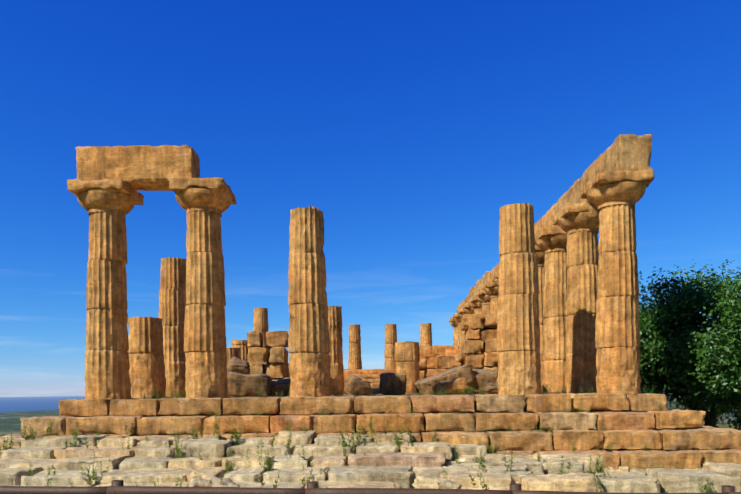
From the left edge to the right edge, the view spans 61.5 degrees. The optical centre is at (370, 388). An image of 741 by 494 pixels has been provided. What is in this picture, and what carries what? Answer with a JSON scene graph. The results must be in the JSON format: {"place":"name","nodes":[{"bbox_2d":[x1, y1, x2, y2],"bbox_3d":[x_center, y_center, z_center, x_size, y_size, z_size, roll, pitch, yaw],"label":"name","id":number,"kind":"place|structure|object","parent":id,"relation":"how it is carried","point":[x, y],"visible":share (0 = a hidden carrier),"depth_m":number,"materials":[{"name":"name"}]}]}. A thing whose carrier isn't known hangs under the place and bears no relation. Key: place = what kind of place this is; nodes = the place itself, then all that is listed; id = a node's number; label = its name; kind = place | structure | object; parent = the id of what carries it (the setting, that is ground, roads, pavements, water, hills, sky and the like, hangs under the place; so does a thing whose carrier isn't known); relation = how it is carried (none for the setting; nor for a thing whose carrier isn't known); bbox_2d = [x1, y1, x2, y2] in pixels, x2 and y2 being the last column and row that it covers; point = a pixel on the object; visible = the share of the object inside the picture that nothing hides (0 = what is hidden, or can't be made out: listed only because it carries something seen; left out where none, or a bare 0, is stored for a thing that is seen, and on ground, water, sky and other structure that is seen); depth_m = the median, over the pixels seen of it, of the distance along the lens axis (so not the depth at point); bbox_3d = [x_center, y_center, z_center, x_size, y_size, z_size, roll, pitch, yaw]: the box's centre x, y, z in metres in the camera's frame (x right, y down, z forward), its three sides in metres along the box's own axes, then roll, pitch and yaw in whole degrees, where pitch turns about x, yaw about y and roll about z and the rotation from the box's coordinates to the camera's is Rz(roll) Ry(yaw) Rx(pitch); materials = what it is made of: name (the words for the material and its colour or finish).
{"place":"outdoors","nodes":[
{"label":"outdoors","id":0,"kind":"place"},
{"bbox_2d":[0,396,84,412],"bbox_3d":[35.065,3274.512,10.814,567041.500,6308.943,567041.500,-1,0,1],"label":"sea","id":1,"kind":"structure","parent":0,"point":[13,404],"depth_m":7141.51,"materials":[{"name":"blue liquid"}]},
{"bbox_2d":[0,430,740,492],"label":"steps","id":2,"kind":"structure","parent":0,"point":[385,463],"depth_m":14.04,"materials":[{"name":"stone"}]},
{"bbox_2d":[1,433,13,449],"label":"weed","id":3,"kind":"object","parent":2,"relation":"on","point":[4,441],"visible":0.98,"depth_m":15.62,"materials":[{"name":"green plant"}]},
{"bbox_2d":[20,424,31,439],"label":"weed","id":4,"kind":"object","parent":2,"relation":"on","point":[26,434],"visible":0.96,"depth_m":16.22,"materials":[{"name":"green plant"}]},
{"bbox_2d":[27,462,33,475],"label":"weed","id":5,"kind":"object","parent":2,"relation":"on","point":[31,474],"visible":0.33,"depth_m":13.31,"materials":[{"name":"green plant"}]},
{"bbox_2d":[28,427,38,439],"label":"weed","id":6,"kind":"object","parent":2,"relation":"on","point":[31,437],"visible":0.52,"depth_m":16.31,"materials":[{"name":"green plant"}]},
{"bbox_2d":[70,419,80,446],"bbox_3d":[-7.527,1.164,15.895,0.197,0.844,0.344,-1,0,-64],"label":"weed","id":7,"kind":"object","parent":2,"relation":"on","point":[75,435],"visible":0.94,"depth_m":15.89,"materials":[{"name":"green plant"}]},
{"bbox_2d":[80,461,89,476],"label":"weed","id":8,"kind":"object","parent":2,"relation":"on","point":[81,467],"visible":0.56,"depth_m":13.21,"materials":[{"name":"green plant"}]},
{"bbox_2d":[85,434,99,449],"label":"weed","id":9,"kind":"object","parent":2,"relation":"on","point":[86,441],"visible":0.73,"depth_m":15.31,"materials":[{"name":"green plant"}]},
{"bbox_2d":[87,465,98,484],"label":"weed","id":10,"kind":"object","parent":2,"relation":"on","point":[93,475],"visible":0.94,"depth_m":13.00,"materials":[{"name":"green plant"}]},
{"bbox_2d":[99,458,110,474],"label":"weed","id":11,"kind":"object","parent":2,"relation":"on","point":[106,467],"visible":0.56,"depth_m":13.42,"materials":[{"name":"green plant"}]},
{"bbox_2d":[122,414,132,435],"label":"weed","id":12,"kind":"object","parent":2,"relation":"on","point":[126,426],"visible":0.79,"depth_m":17.05,"materials":[{"name":"green plant"}]},
{"bbox_2d":[174,438,183,457],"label":"weed","id":13,"kind":"object","parent":2,"relation":"on","point":[177,455],"visible":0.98,"depth_m":14.82,"materials":[{"name":"green plant"}]},
{"bbox_2d":[175,471,182,486],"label":"weed","id":14,"kind":"object","parent":2,"relation":"on","point":[177,484],"visible":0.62,"depth_m":12.52,"materials":[{"name":"green plant"}]},
{"bbox_2d":[185,426,195,438],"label":"weed","id":15,"kind":"object","parent":2,"relation":"on","point":[192,435],"visible":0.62,"depth_m":16.24,"materials":[{"name":"green plant"}]},
{"bbox_2d":[192,427,198,438],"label":"weed","id":16,"kind":"object","parent":2,"relation":"on","point":[196,435],"visible":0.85,"depth_m":16.22,"materials":[{"name":"green plant"}]},
{"bbox_2d":[213,410,221,439],"bbox_3d":[-4.006,0.969,16.247,0.295,0.834,0.184,6,8,37],"label":"weed","id":17,"kind":"object","parent":2,"relation":"on","point":[217,425],"visible":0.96,"depth_m":16.23,"materials":[{"name":"green plant"}]},
{"bbox_2d":[225,457,234,469],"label":"weed","id":18,"kind":"object","parent":2,"relation":"on","point":[229,464],"visible":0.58,"depth_m":13.65,"materials":[{"name":"green plant"}]},
{"bbox_2d":[229,428,242,445],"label":"weed","id":19,"kind":"object","parent":2,"relation":"on","point":[232,437],"visible":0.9,"depth_m":15.88,"materials":[{"name":"green plant"}]},
{"bbox_2d":[232,418,241,438],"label":"weed","id":20,"kind":"object","parent":2,"relation":"on","point":[237,435],"visible":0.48,"depth_m":16.09,"materials":[{"name":"green plant"}]},
{"bbox_2d":[258,456,273,471],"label":"weed","id":21,"kind":"object","parent":2,"relation":"on","point":[268,464],"visible":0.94,"depth_m":13.70,"materials":[{"name":"green plant"}]},
{"bbox_2d":[259,470,279,487],"bbox_3d":[-1.913,1.852,11.671,0.392,0.740,0.187,5,3,-22],"label":"weed","id":22,"kind":"object","parent":2,"relation":"on","point":[275,485],"visible":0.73,"depth_m":11.68,"materials":[{"name":"green plant"}]},
{"bbox_2d":[286,429,292,448],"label":"weed","id":23,"kind":"object","parent":2,"relation":"on","point":[288,443],"visible":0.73,"depth_m":15.10,"materials":[{"name":"green plant"}]},
{"bbox_2d":[299,445,313,465],"bbox_3d":[-1.501,1.552,14.302,0.408,0.588,0.245,2,3,19],"label":"weed","id":24,"kind":"object","parent":2,"relation":"on","point":[304,456],"visible":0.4,"depth_m":14.31,"materials":[{"name":"green plant"}]},
{"bbox_2d":[300,463,313,483],"bbox_3d":[-1.314,1.791,12.833,0.317,0.506,0.147,-1,0,-9],"label":"weed","id":25,"kind":"object","parent":2,"relation":"on","point":[303,480],"visible":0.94,"depth_m":12.85,"materials":[{"name":"green plant"}]},
{"bbox_2d":[188,476,461,488],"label":"loose blocks","id":26,"kind":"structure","parent":2,"relation":"on","point":[423,482],"depth_m":11.56,"materials":[{"name":"stone"}]},
{"bbox_2d":[338,432,347,446],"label":"weed","id":27,"kind":"object","parent":2,"relation":"on","point":[339,443],"visible":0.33,"depth_m":15.18,"materials":[{"name":"green plant"}]},
{"bbox_2d":[339,423,354,451],"bbox_3d":[-0.557,1.224,15.074,0.405,0.824,0.193,-6,5,-12],"label":"weed","id":28,"kind":"object","parent":2,"relation":"on","point":[346,445],"visible":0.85,"depth_m":15.08,"materials":[{"name":"green plant"}]},
{"bbox_2d":[346,428,359,452],"bbox_3d":[-0.418,1.275,15.192,0.368,0.717,0.175,-5,1,-43],"label":"weed","id":29,"kind":"object","parent":2,"relation":"on","point":[350,441],"visible":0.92,"depth_m":15.14,"materials":[{"name":"green plant"}]},
{"bbox_2d":[369,414,374,436],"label":"weed","id":30,"kind":"object","parent":2,"relation":"on","point":[370,425],"visible":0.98,"depth_m":16.39,"materials":[{"name":"green plant"}]},
{"bbox_2d":[392,424,403,444],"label":"weed","id":31,"kind":"object","parent":2,"relation":"on","point":[401,438],"visible":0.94,"depth_m":15.53,"materials":[{"name":"green plant"}]},
{"bbox_2d":[431,429,438,441],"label":"weed","id":32,"kind":"object","parent":2,"relation":"on","point":[437,439],"visible":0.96,"depth_m":16.18,"materials":[{"name":"green plant"}]},
{"bbox_2d":[454,442,459,463],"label":"weed","id":33,"kind":"object","parent":2,"relation":"on","point":[456,456],"visible":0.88,"depth_m":14.38,"materials":[{"name":"green plant"}]},
{"bbox_2d":[474,450,486,462],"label":"weed","id":34,"kind":"object","parent":2,"relation":"on","point":[481,458],"visible":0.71,"depth_m":14.27,"materials":[{"name":"green plant"}]},
{"bbox_2d":[477,470,488,489],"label":"weed","id":35,"kind":"object","parent":2,"relation":"on","point":[482,482],"visible":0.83,"depth_m":11.59,"materials":[{"name":"green plant"}]},
{"bbox_2d":[502,450,512,472],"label":"weed","id":36,"kind":"object","parent":2,"relation":"on","point":[504,459],"visible":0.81,"depth_m":13.10,"materials":[{"name":"green plant"}]},
{"bbox_2d":[558,455,570,474],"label":"weed","id":37,"kind":"object","parent":2,"relation":"on","point":[562,467],"visible":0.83,"depth_m":13.15,"materials":[{"name":"green plant"}]},
{"bbox_2d":[587,454,600,475],"bbox_3d":[4.813,1.696,13.381,0.418,0.596,0.169,-1,0,-21],"label":"weed","id":38,"kind":"object","parent":2,"relation":"on","point":[590,470],"visible":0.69,"depth_m":13.39,"materials":[{"name":"green plant"}]},
{"bbox_2d":[593,473,604,491],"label":"weed","id":39,"kind":"object","parent":2,"relation":"on","point":[599,487],"visible":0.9,"depth_m":10.17,"materials":[{"name":"green plant"}]},
{"bbox_2d":[595,458,604,472],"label":"weed","id":40,"kind":"object","parent":2,"relation":"on","point":[599,470],"visible":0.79,"depth_m":14.25,"materials":[{"name":"green plant"}]},
{"bbox_2d":[698,478,716,492],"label":"weed","id":41,"kind":"object","parent":2,"relation":"on","point":[708,489],"visible":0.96,"depth_m":11.64,"materials":[{"name":"green plant"}]},
{"bbox_2d":[0,389,740,435],"bbox_3d":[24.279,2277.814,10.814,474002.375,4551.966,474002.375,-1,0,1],"label":"terrain","id":42,"kind":"structure","parent":0,"point":[10,422],"depth_m":2581.12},
{"bbox_2d":[0,393,740,471],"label":"stepped temple platform","id":43,"kind":"structure","parent":42,"relation":"on","point":[635,423],"depth_m":17.20,"materials":[{"name":"beige stone"}]},
{"bbox_2d":[127,257,431,397],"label":"broken columns","id":44,"kind":"structure","parent":43,"relation":"on","point":[157,357],"depth_m":24.64,"materials":[{"name":"beige stone"}]},
{"bbox_2d":[67,170,654,399],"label":"columns","id":45,"kind":"structure","parent":43,"relation":"on","point":[206,203],"depth_m":18.36,"materials":[{"name":"beige stone"}]},
{"bbox_2d":[227,357,497,396],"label":"fallen blocks","id":46,"kind":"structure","parent":43,"relation":"on","point":[243,380],"depth_m":23.56,"materials":[{"name":"stone"}]},
{"bbox_2d":[247,314,498,393],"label":"cella remains","id":47,"kind":"object","parent":43,"relation":"on","point":[478,349],"visible":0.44,"depth_m":26.18,"materials":[{"name":"beige stone"}]},
{"bbox_2d":[432,378,467,394],"bbox_3d":[1.625,-0.064,25.534,10.034,0.958,7.046,-1,0,1],"label":"rubble","id":48,"kind":"object","parent":43,"relation":"on","point":[457,384],"visible":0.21,"depth_m":22.18,"materials":[{"name":"brown stone"}]},
{"bbox_2d":[449,202,598,392],"bbox_3d":[7.686,-3.088,38.596,1.693,6.469,35.341,-1,0,1],"label":"colonnade","id":49,"kind":"object","parent":43,"relation":"on","point":[566,252],"visible":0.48,"depth_m":21.92,"materials":[{"name":"beige stone"}]},
{"bbox_2d":[76,134,651,310],"bbox_3d":[-0.034,-6.923,37.111,16.952,1.570,38.054,-1,0,1],"label":"architrave","id":50,"kind":"object","parent":49,"relation":"on","point":[144,168],"visible":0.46,"depth_m":18.42,"materials":[{"name":"beige stone"}]},
{"bbox_2d":[0,480,740,493],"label":"fence","id":51,"kind":"object","parent":42,"relation":"on","point":[117,487],"visible":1,"depth_m":6.28,"materials":[{"name":"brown wood"}]},
{"bbox_2d":[638,259,740,429],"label":"tree","id":52,"kind":"object","parent":42,"relation":"on","point":[701,360],"depth_m":21.52,"materials":[{"name":"green plant"}]},
{"bbox_2d":[667,400,724,423],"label":"shrubs","id":53,"kind":"object","parent":42,"relation":"on","point":[682,408],"depth_m":40.19,"materials":[{"name":"green plant"}]},
{"bbox_2d":[0,0,740,396],"label":"sky","id":54,"kind":"structure","parent":0,"point":[410,125],"materials":[{"name":"blue"}]}
]}

